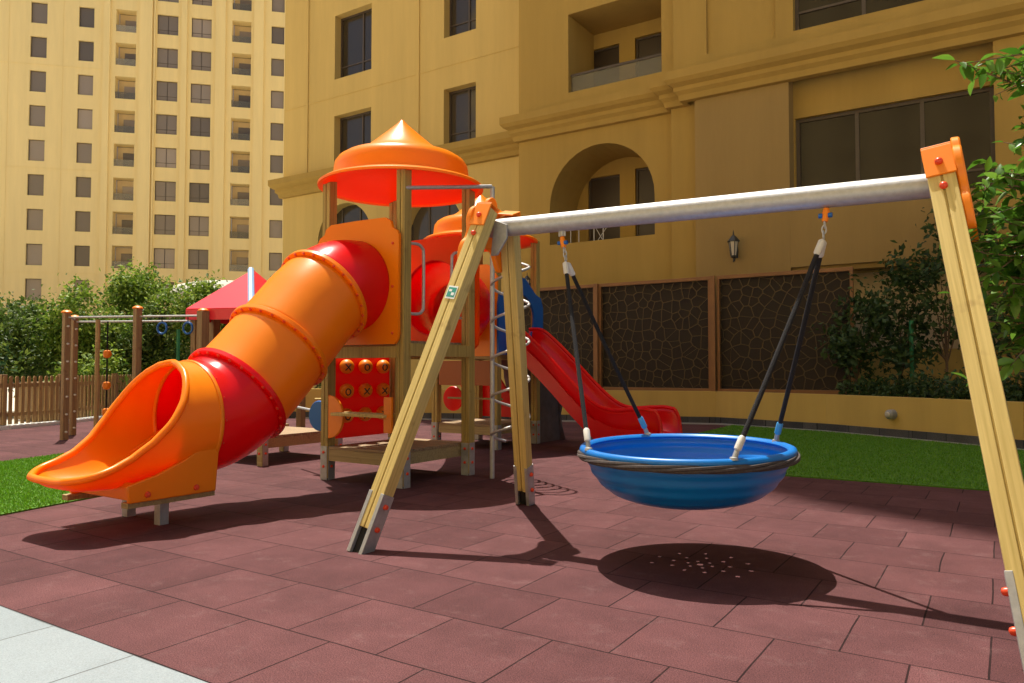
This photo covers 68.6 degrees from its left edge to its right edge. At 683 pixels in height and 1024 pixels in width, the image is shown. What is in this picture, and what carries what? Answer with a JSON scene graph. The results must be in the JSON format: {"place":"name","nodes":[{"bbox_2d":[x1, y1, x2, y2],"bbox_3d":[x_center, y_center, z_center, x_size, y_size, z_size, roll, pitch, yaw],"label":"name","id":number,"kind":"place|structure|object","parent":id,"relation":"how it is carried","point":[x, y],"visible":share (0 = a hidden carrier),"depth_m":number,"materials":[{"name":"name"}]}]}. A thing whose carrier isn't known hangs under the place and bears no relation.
{"place":"outdoors","nodes":[
{"label":"outdoors","id":0,"kind":"place"},
{"bbox_2d":[7,387,100,424],"bbox_3d":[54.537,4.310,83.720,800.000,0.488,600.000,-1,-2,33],"label":"ground","id":1,"kind":"structure","parent":0,"point":[13,401],"depth_m":19.61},
{"bbox_2d":[0,345,22,390],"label":"shrub","id":2,"kind":"object","parent":1,"relation":"on","point":[5,358],"visible":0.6,"depth_m":14.60,"materials":[{"name":"green plant"}]},
{"bbox_2d":[0,300,50,397],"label":"hedge tree","id":3,"kind":"object","parent":1,"relation":"on","point":[11,336],"visible":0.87,"depth_m":17.22,"materials":[{"name":"green plant"}]},
{"bbox_2d":[0,284,58,388],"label":"hedge tree","id":4,"kind":"object","parent":1,"relation":"on","point":[12,306],"visible":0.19,"depth_m":18.54,"materials":[{"name":"green plant"}]},
{"bbox_2d":[0,453,101,515],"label":"grass","id":5,"kind":"structure","parent":1,"relation":"on","point":[20,491],"depth_m":6.60,"materials":[{"name":"green plant"}]},
{"bbox_2d":[18,382,83,420],"bbox_3d":[-9.945,1.272,16.219,0.880,0.800,1.080,-1,-2,33],"label":"box planter","id":6,"kind":"object","parent":1,"relation":"on","point":[42,401],"visible":0.15,"depth_m":15.81,"materials":[{"name":"white wood"}]},
{"bbox_2d":[0,415,102,429],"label":"kerb","id":7,"kind":"structure","parent":1,"relation":"on","point":[36,424],"depth_m":14.11,"materials":[{"name":"white"}]},
{"bbox_2d":[0,373,131,425],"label":"picket fence","id":8,"kind":"object","parent":1,"relation":"on","point":[116,387],"visible":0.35,"depth_m":14.43,"materials":[{"name":"brown wood"}]},
{"bbox_2d":[19,273,132,381],"bbox_3d":[-10.653,0.035,18.241,2.833,3.468,2.064,0,-2,13],"label":"hedge tree","id":9,"kind":"object","parent":1,"relation":"on","point":[86,331],"visible":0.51,"depth_m":18.05,"materials":[{"name":"green plant"}]},
{"bbox_2d":[43,340,128,415],"bbox_3d":[-9.669,0.929,17.015,1.778,1.946,1.941,-1,-2,33],"label":"shrub","id":10,"kind":"object","parent":1,"relation":"on","point":[90,370],"visible":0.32,"depth_m":16.99,"materials":[{"name":"green plant"}]},
{"bbox_2d":[89,257,186,367],"bbox_3d":[-10.472,-0.268,20.220,3.027,4.207,2.902,2,-3,-37],"label":"hedge tree","id":11,"kind":"object","parent":1,"relation":"on","point":[127,291],"visible":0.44,"depth_m":20.06,"materials":[{"name":"green plant"}]},
{"bbox_2d":[87,290,190,368],"bbox_3d":[-9.337,0.232,19.191,2.616,3.134,2.325,1,-2,-26],"label":"hedge tree","id":12,"kind":"object","parent":1,"relation":"on","point":[149,338],"visible":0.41,"depth_m":18.78,"materials":[{"name":"green plant"}]},
{"bbox_2d":[110,341,172,384],"bbox_3d":[-9.500,0.992,18.988,2.099,2.035,1.968,-1,-2,33],"label":"shrub","id":13,"kind":"object","parent":1,"relation":"on","point":[146,364],"visible":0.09,"depth_m":18.67,"materials":[{"name":"green plant"}]},
{"bbox_2d":[176,329,179,360],"bbox_3d":[-7.793,0.717,17.486,0.074,2.000,0.074,0,-2,11],"label":"tree stake","id":14,"kind":"object","parent":1,"relation":"on","point":[178,345],"visible":0.35,"depth_m":17.48,"materials":[{"name":"green metal"}]},
{"bbox_2d":[167,319,189,357],"bbox_3d":[-8.913,0.236,21.846,3.136,3.313,3.166,-1,-2,33],"label":"hedge tree","id":15,"kind":"object","parent":1,"relation":"on","point":[185,346],"depth_m":21.30,"materials":[{"name":"green plant"}]},
{"bbox_2d":[139,269,227,357],"bbox_3d":[-8.194,-0.065,20.104,2.100,3.793,3.582,-1,-2,20],"label":"hedge tree","id":16,"kind":"object","parent":1,"relation":"on","point":[197,292],"visible":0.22,"depth_m":19.48,"materials":[{"name":"green plant"}]},
{"bbox_2d":[157,280,232,300],"bbox_3d":[-10.573,-0.079,27.777,4.828,4.315,4.828,-1,-2,33],"label":"awning","id":17,"kind":"object","parent":1,"relation":"on","point":[224,282],"visible":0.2,"depth_m":26.11,"materials":[{"name":"beige fabric"}]},
{"bbox_2d":[268,0,1023,399],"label":"apartment building","id":18,"kind":"structure","parent":1,"relation":"on","point":[536,106],"depth_m":16.95,"materials":[{"name":"paint"}]},
{"bbox_2d":[337,205,367,223],"bbox_3d":[-5.164,-2.880,24.176,2.400,3.060,0.060,-1,-2,33],"label":"arched window","id":19,"kind":"structure","parent":18,"relation":"in","point":[351,213],"depth_m":24.25,"materials":[{"name":"grey glass"}]},
{"bbox_2d":[340,111,370,153],"bbox_3d":[-4.920,-6.466,24.072,1.620,1.680,0.060,-1,-2,33],"label":"window","id":20,"kind":"structure","parent":18,"relation":"in","point":[355,130],"depth_m":24.17,"materials":[{"name":"black glass"}]},
{"bbox_2d":[341,8,371,77],"bbox_3d":[-4.920,-9.554,24.181,1.620,2.100,0.060,-1,-2,33],"label":"window","id":21,"kind":"structure","parent":18,"relation":"in","point":[356,29],"depth_m":24.26,"materials":[{"name":"grey glass"}]},
{"bbox_2d":[411,204,458,240],"bbox_3d":[-2.147,-2.869,22.211,2.200,2.900,0.060,-1,-2,33],"label":"arched window","id":22,"kind":"structure","parent":18,"relation":"in","point":[424,222],"depth_m":22.48,"materials":[{"name":"grey glass"}]},
{"bbox_2d":[449,0,475,36],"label":"window","id":23,"kind":"structure","parent":18,"relation":"in","point":[462,12],"depth_m":21.93,"materials":[{"name":"grey glass"}]},
{"bbox_2d":[449,86,475,142],"bbox_3d":[-1.346,-6.523,21.747,1.150,1.630,0.060,-1,-2,33],"label":"window","id":24,"kind":"structure","parent":18,"relation":"in","point":[462,103],"depth_m":21.81,"materials":[{"name":"grey glass"}]},
{"bbox_2d":[524,274,530,286],"bbox_3d":[0.386,-1.475,18.744,0.183,0.511,0.276,0,-2,12],"label":"wall lantern","id":25,"kind":"object","parent":18,"relation":"attached to","point":[527,278],"depth_m":18.66,"materials":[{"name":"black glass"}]},
{"bbox_2d":[570,228,605,242],"bbox_3d":[1.897,-2.724,18.511,1.106,0.850,0.080,-1,-2,33],"label":"drying rack","id":26,"kind":"object","parent":18,"relation":"attached to","point":[594,238],"visible":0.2,"depth_m":18.40,"materials":[{"name":"grey metal"}]},
{"bbox_2d":[589,174,619,240],"bbox_3d":[2.418,-3.322,19.422,0.910,1.890,0.060,-1,-2,33],"label":"balcony door","id":27,"kind":"structure","parent":18,"relation":"in","point":[604,192],"depth_m":19.45,"materials":[{"name":"brown glass"}]},
{"bbox_2d":[594,45,618,68],"bbox_3d":[2.456,-6.877,19.523,0.840,1.521,0.060,-1,-2,33],"label":"balcony door","id":28,"kind":"structure","parent":18,"relation":"in","point":[608,56],"depth_m":19.54,"materials":[{"name":"brown glass"}]},
{"bbox_2d":[636,167,654,235],"bbox_3d":[3.453,-3.381,18.750,0.720,1.960,0.060,-1,-2,33],"label":"balcony door","id":29,"kind":"structure","parent":18,"relation":"in","point":[645,193],"depth_m":18.84,"materials":[{"name":"brown glass"}]},
{"bbox_2d":[636,33,661,58],"bbox_3d":[3.545,-6.917,18.815,0.900,1.551,0.060,-1,-2,33],"label":"balcony door","id":30,"kind":"structure","parent":18,"relation":"in","point":[650,45],"depth_m":18.90,"materials":[{"name":"brown glass"}]},
{"bbox_2d":[727,230,739,261],"bbox_3d":[4.575,-1.955,15.381,0.237,0.672,0.355,-3,-4,56],"label":"wall lantern","id":31,"kind":"object","parent":18,"relation":"attached to","point":[733,241],"depth_m":15.30,"materials":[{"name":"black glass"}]},
{"bbox_2d":[795,0,923,30],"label":"window","id":32,"kind":"structure","parent":18,"relation":"in","point":[808,13],"depth_m":15.05,"materials":[{"name":"grey glass"}]},
{"bbox_2d":[796,86,995,188],"bbox_3d":[7.305,-3.641,14.509,3.430,1.900,0.060,-1,-2,33],"label":"window","id":33,"kind":"structure","parent":18,"relation":"in","point":[884,141],"depth_m":14.49,"materials":[{"name":"brown glass"}]},
{"bbox_2d":[695,424,1023,490],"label":"grass","id":34,"kind":"structure","parent":1,"relation":"on","point":[847,456],"depth_m":8.92,"materials":[{"name":"green plant"}]},
{"bbox_2d":[0,606,207,682],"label":"pavement","id":35,"kind":"structure","parent":0,"point":[33,650],"depth_m":2.82,"materials":[{"name":"white concrete"}]},
{"bbox_2d":[0,0,284,379],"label":"tower building","id":36,"kind":"structure","parent":0,"point":[175,138],"depth_m":70.37,"materials":[{"name":"beige paint"}]},
{"bbox_2d":[25,279,41,299],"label":"window","id":37,"kind":"structure","parent":36,"relation":"in","point":[35,284],"depth_m":68.08,"materials":[{"name":"brown glass"}]},
{"bbox_2d":[26,244,41,264],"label":"window","id":38,"kind":"structure","parent":36,"relation":"in","point":[33,252],"depth_m":68.20,"materials":[{"name":"brown glass"}]},
{"bbox_2d":[27,209,42,229],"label":"window","id":39,"kind":"structure","parent":36,"relation":"in","point":[34,216],"depth_m":68.29,"materials":[{"name":"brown glass"}]},
{"bbox_2d":[28,174,43,195],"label":"window","id":40,"kind":"structure","parent":36,"relation":"in","point":[35,182],"depth_m":68.41,"materials":[{"name":"grey glass"}]},
{"bbox_2d":[29,105,44,126],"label":"window","id":41,"kind":"structure","parent":36,"relation":"in","point":[37,113],"depth_m":68.65,"materials":[{"name":"grey glass"}]},
{"bbox_2d":[29,140,44,160],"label":"window","id":42,"kind":"structure","parent":36,"relation":"in","point":[36,147],"depth_m":68.53,"materials":[{"name":"grey glass"}]},
{"bbox_2d":[30,71,45,91],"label":"window","id":43,"kind":"structure","parent":36,"relation":"in","point":[37,79],"depth_m":68.75,"materials":[{"name":"grey glass"}]},
{"bbox_2d":[31,37,46,57],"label":"window","id":44,"kind":"structure","parent":36,"relation":"in","point":[38,44],"depth_m":68.86,"materials":[{"name":"grey glass"}]},
{"bbox_2d":[32,2,47,23],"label":"window","id":45,"kind":"structure","parent":36,"relation":"in","point":[39,10],"depth_m":68.98,"materials":[{"name":"grey glass"}]},
{"bbox_2d":[74,280,88,300],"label":"window","id":46,"kind":"structure","parent":36,"relation":"in","point":[77,281],"depth_m":68.95,"materials":[{"name":"grey glass"}]},
{"bbox_2d":[75,246,89,265],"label":"window","id":47,"kind":"structure","parent":36,"relation":"in","point":[82,253],"depth_m":69.08,"materials":[{"name":"grey glass"}]},
{"bbox_2d":[75,211,90,231],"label":"window","id":48,"kind":"structure","parent":36,"relation":"in","point":[82,224],"depth_m":69.18,"materials":[{"name":"grey glass"}]},
{"bbox_2d":[76,177,90,197],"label":"window","id":49,"kind":"structure","parent":36,"relation":"in","point":[83,184],"depth_m":69.29,"materials":[{"name":"grey glass"}]},
{"bbox_2d":[77,143,91,162],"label":"window","id":50,"kind":"structure","parent":36,"relation":"in","point":[84,150],"depth_m":69.40,"materials":[{"name":"grey glass"}]},
{"bbox_2d":[77,109,92,128],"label":"window","id":51,"kind":"structure","parent":36,"relation":"in","point":[84,115],"depth_m":69.52,"materials":[{"name":"grey glass"}]},
{"bbox_2d":[78,75,92,94],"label":"window","id":52,"kind":"structure","parent":36,"relation":"in","point":[85,83],"depth_m":69.62,"materials":[{"name":"grey glass"}]},
{"bbox_2d":[79,41,93,61],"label":"window","id":53,"kind":"structure","parent":36,"relation":"in","point":[86,49],"depth_m":69.74,"materials":[{"name":"grey glass"}]},
{"bbox_2d":[80,7,94,27],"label":"window","id":54,"kind":"structure","parent":36,"relation":"in","point":[86,14],"depth_m":69.86,"materials":[{"name":"grey glass"}]},
{"bbox_2d":[154,215,174,234],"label":"window","id":55,"kind":"structure","parent":36,"relation":"in","point":[164,224],"depth_m":70.74,"materials":[{"name":"grey glass"}]},
{"bbox_2d":[154,248,174,268],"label":"window","id":56,"kind":"structure","parent":36,"relation":"in","point":[164,257],"depth_m":70.62,"materials":[{"name":"grey glass"}]},
{"bbox_2d":[155,148,175,167],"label":"window","id":57,"kind":"structure","parent":36,"relation":"in","point":[165,157],"depth_m":70.96,"materials":[{"name":"grey glass"}]},
{"bbox_2d":[155,181,175,201],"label":"window","id":58,"kind":"structure","parent":36,"relation":"in","point":[164,191],"depth_m":70.84,"materials":[{"name":"grey glass"}]},
{"bbox_2d":[156,114,176,134],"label":"window","id":59,"kind":"structure","parent":36,"relation":"in","point":[165,124],"depth_m":71.08,"materials":[{"name":"grey glass"}]},
{"bbox_2d":[157,81,176,101],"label":"window","id":60,"kind":"structure","parent":36,"relation":"in","point":[166,91],"depth_m":71.17,"materials":[{"name":"grey glass"}]},
{"bbox_2d":[157,48,177,68],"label":"window","id":61,"kind":"structure","parent":36,"relation":"in","point":[166,58],"depth_m":71.29,"materials":[{"name":"grey glass"}]},
{"bbox_2d":[158,15,177,35],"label":"window","id":62,"kind":"structure","parent":36,"relation":"in","point":[168,25],"depth_m":71.40,"materials":[{"name":"grey glass"}]},
{"bbox_2d":[158,0,178,2],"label":"window","id":63,"kind":"structure","parent":36,"relation":"in","point":[177,1],"depth_m":71.56,"materials":[{"name":"grey glass"}]},
{"bbox_2d":[188,249,207,269],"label":"window","id":64,"kind":"structure","parent":36,"relation":"in","point":[197,259],"depth_m":71.28,"materials":[{"name":"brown glass"}]},
{"bbox_2d":[189,183,208,202],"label":"window","id":65,"kind":"structure","parent":36,"relation":"in","point":[198,192],"depth_m":71.50,"materials":[{"name":"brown glass"}]},
{"bbox_2d":[189,216,208,235],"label":"window","id":66,"kind":"structure","parent":36,"relation":"in","point":[198,225],"depth_m":71.40,"materials":[{"name":"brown glass"}]},
{"bbox_2d":[190,117,209,136],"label":"window","id":67,"kind":"structure","parent":36,"relation":"in","point":[200,126],"depth_m":71.73,"materials":[{"name":"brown glass"}]},
{"bbox_2d":[190,150,209,169],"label":"window","id":68,"kind":"structure","parent":36,"relation":"in","point":[199,159],"depth_m":71.64,"materials":[{"name":"brown glass"}]},
{"bbox_2d":[191,51,210,70],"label":"window","id":69,"kind":"structure","parent":36,"relation":"in","point":[201,61],"depth_m":71.96,"materials":[{"name":"brown glass"}]},
{"bbox_2d":[191,84,210,103],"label":"window","id":70,"kind":"structure","parent":36,"relation":"in","point":[200,93],"depth_m":71.85,"materials":[{"name":"brown glass"}]},
{"bbox_2d":[192,0,211,5],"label":"window","id":71,"kind":"structure","parent":36,"relation":"in","point":[198,2],"depth_m":72.17,"materials":[{"name":"grey glass"}]},
{"bbox_2d":[192,18,211,38],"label":"window","id":72,"kind":"structure","parent":36,"relation":"in","point":[201,28],"depth_m":72.08,"materials":[{"name":"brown glass"}]},
{"bbox_2d":[269,220,281,237],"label":"window","id":73,"kind":"structure","parent":36,"relation":"in","point":[275,229],"depth_m":72.97,"materials":[{"name":"grey glass"}]},
{"bbox_2d":[269,253,281,270],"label":"window","id":74,"kind":"structure","parent":36,"relation":"in","point":[275,259],"depth_m":72.84,"materials":[{"name":"grey glass"}]},
{"bbox_2d":[270,123,282,140],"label":"window","id":75,"kind":"structure","parent":36,"relation":"in","point":[276,129],"depth_m":73.31,"materials":[{"name":"grey glass"}]},
{"bbox_2d":[270,155,282,172],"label":"window","id":76,"kind":"structure","parent":36,"relation":"in","point":[276,162],"depth_m":73.18,"materials":[{"name":"grey glass"}]},
{"bbox_2d":[270,188,282,205],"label":"window","id":77,"kind":"structure","parent":36,"relation":"in","point":[274,199],"depth_m":73.04,"materials":[{"name":"grey glass"}]},
{"bbox_2d":[271,59,283,76],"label":"window","id":78,"kind":"structure","parent":36,"relation":"in","point":[277,65],"depth_m":73.52,"materials":[{"name":"grey glass"}]},
{"bbox_2d":[271,91,283,108],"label":"window","id":79,"kind":"structure","parent":36,"relation":"in","point":[277,97],"depth_m":73.41,"materials":[{"name":"grey glass"}]},
{"bbox_2d":[272,27,283,44],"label":"window","id":80,"kind":"structure","parent":36,"relation":"in","point":[277,32],"depth_m":73.63,"materials":[{"name":"grey glass"}]},
{"bbox_2d":[272,0,284,12],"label":"window","id":81,"kind":"structure","parent":36,"relation":"in","point":[277,5],"depth_m":73.75,"materials":[{"name":"grey glass"}]},
{"bbox_2d":[0,418,1023,682],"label":"rubber floor","id":82,"kind":"structure","parent":0,"point":[254,572],"depth_m":3.90,"materials":[{"name":"rubber"}]},
{"bbox_2d":[60,306,219,439],"bbox_3d":[-5.903,0.499,11.809,2.907,2.055,1.006,0,-2,9],"label":"climbing frame","id":83,"kind":"object","parent":82,"relation":"on","point":[208,332],"visible":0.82,"depth_m":11.52,"materials":[{"name":"brown wood"}]},
{"bbox_2d":[185,267,305,427],"bbox_3d":[-4.186,0.168,12.030,1.296,2.733,2.164,0,-2,11],"label":"playhouse","id":84,"kind":"object","parent":82,"relation":"on","point":[222,304],"visible":0.19,"depth_m":11.45,"materials":[{"name":"red plastic"}]},
{"bbox_2d":[257,424,342,465],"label":"platform","id":85,"kind":"structure","parent":82,"relation":"on","point":[285,438],"depth_m":8.86,"materials":[{"name":"wood"}]},
{"bbox_2d":[26,120,681,524],"bbox_3d":[-1.015,-0.429,8.182,3.792,3.675,7.765,-1,-2,33],"label":"play structure","id":86,"kind":"object","parent":82,"relation":"on","point":[344,314],"visible":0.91,"depth_m":6.94,"materials":[{"name":"orange plastic"},{"name":"red plastic"},{"name":"wood"}]},
{"bbox_2d":[289,389,1023,448],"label":"wall","id":87,"kind":"structure","parent":82,"relation":"on","point":[946,420],"depth_m":12.90,"materials":[{"name":"paint"}]},
{"bbox_2d":[523,284,598,383],"bbox_3d":[0.987,0.232,16.922,2.400,2.930,0.240,-1,-2,33],"label":"lattice screen","id":88,"kind":"object","parent":87,"relation":"on","point":[556,320],"visible":0.3,"depth_m":16.74,"materials":[{"name":"metal"}]},
{"bbox_2d":[599,276,715,390],"bbox_3d":[3.032,0.185,15.592,2.680,2.930,0.240,-1,-2,33],"label":"lattice screen","id":89,"kind":"object","parent":87,"relation":"on","point":[659,335],"visible":0.93,"depth_m":15.64,"materials":[{"name":"metal"}]},
{"bbox_2d":[716,267,854,394],"bbox_3d":[5.155,-0.172,14.264,2.500,2.310,0.170,-1,-2,33],"label":"lattice screen","id":90,"kind":"object","parent":87,"relation":"on","point":[754,310],"visible":0.83,"depth_m":14.35,"materials":[{"name":"metal"}]},
{"bbox_2d":[885,409,897,418],"bbox_3d":[5.942,1.146,11.780,0.170,0.160,0.160,1,-2,-24],"label":"wall light","id":91,"kind":"object","parent":87,"relation":"attached to","point":[891,414],"visible":1,"depth_m":11.73,"materials":[{"name":"grey metal"}]},
{"bbox_2d":[295,417,1023,449],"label":"kerb","id":92,"kind":"structure","parent":82,"relation":"on","point":[738,425],"depth_m":13.86,"materials":[{"name":"concrete"}]},
{"bbox_2d":[347,137,1023,670],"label":"swing frame","id":93,"kind":"object","parent":82,"relation":"on","point":[941,183],"visible":1,"depth_m":4.16,"materials":[{"name":"wood"}]},
{"bbox_2d":[557,208,832,509],"bbox_3d":[1.006,0.097,4.339,1.262,1.689,1.245,0,-2,-9],"label":"nest swing","id":94,"kind":"object","parent":93,"relation":"hanging from","point":[683,471],"visible":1,"depth_m":3.96,"materials":[{"name":"blue plastic"}]},
{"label":"soil","id":95,"kind":"structure","parent":0,"visible":0},
{"bbox_2d":[807,273,902,381],"bbox_3d":[6.118,-0.077,13.351,1.559,2.335,1.264,-1,-2,33],"label":"planter tree","id":96,"kind":"object","parent":95,"relation":"on","point":[846,341],"visible":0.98,"depth_m":13.20,"materials":[{"name":"green plant"}]},
{"bbox_2d":[836,370,900,395],"bbox_3d":[6.098,0.916,12.809,1.186,0.876,0.950,-1,-2,33],"label":"shrub","id":97,"kind":"object","parent":95,"relation":"on","point":[871,387],"visible":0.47,"depth_m":12.78,"materials":[{"name":"green plant"}]},
{"bbox_2d":[856,240,948,384],"bbox_3d":[6.755,-0.334,13.020,1.763,2.832,1.765,-1,-2,33],"label":"planter tree","id":98,"kind":"object","parent":95,"relation":"on","point":[900,348],"visible":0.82,"depth_m":12.90,"materials":[{"name":"green plant"}]},
{"bbox_2d":[909,321,913,384],"bbox_3d":[6.751,0.397,12.662,0.065,1.500,0.065,1,-2,-34],"label":"tree stake","id":99,"kind":"object","parent":95,"relation":"on","point":[911,341],"visible":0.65,"depth_m":12.65,"materials":[{"name":"green"}]},
{"bbox_2d":[878,361,958,398],"bbox_3d":[6.529,0.847,12.109,1.270,1.085,0.955,0,-2,9],"label":"shrub","id":100,"kind":"object","parent":95,"relation":"on","point":[908,389],"visible":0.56,"depth_m":12.01,"materials":[{"name":"green plant"}]},
{"bbox_2d":[880,189,1007,397],"bbox_3d":[7.265,-0.741,12.617,1.934,3.610,1.588,-1,-2,33],"label":"planter tree","id":101,"kind":"object","parent":95,"relation":"on","point":[937,274],"visible":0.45,"depth_m":12.61,"materials":[{"name":"green plant"}]},
{"bbox_2d":[921,362,1022,400],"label":"shrub","id":102,"kind":"object","parent":95,"relation":"on","point":[962,392],"visible":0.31,"depth_m":11.28,"materials":[{"name":"green plant"}]},
{"bbox_2d":[933,44,1023,385],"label":"broadleaf tree","id":103,"kind":"object","parent":95,"relation":"in","point":[1012,265],"visible":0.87,"depth_m":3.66,"materials":[{"name":"green plant"}]},
{"bbox_2d":[938,256,1023,401],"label":"planter tree","id":104,"kind":"object","parent":95,"relation":"on","point":[997,327],"visible":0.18,"depth_m":11.52,"materials":[{"name":"green plant"}]},
{"bbox_2d":[1002,365,1023,401],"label":"shrub","id":105,"kind":"object","parent":95,"relation":"on","point":[1015,392],"visible":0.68,"depth_m":10.62,"materials":[{"name":"green plant"}]}
]}

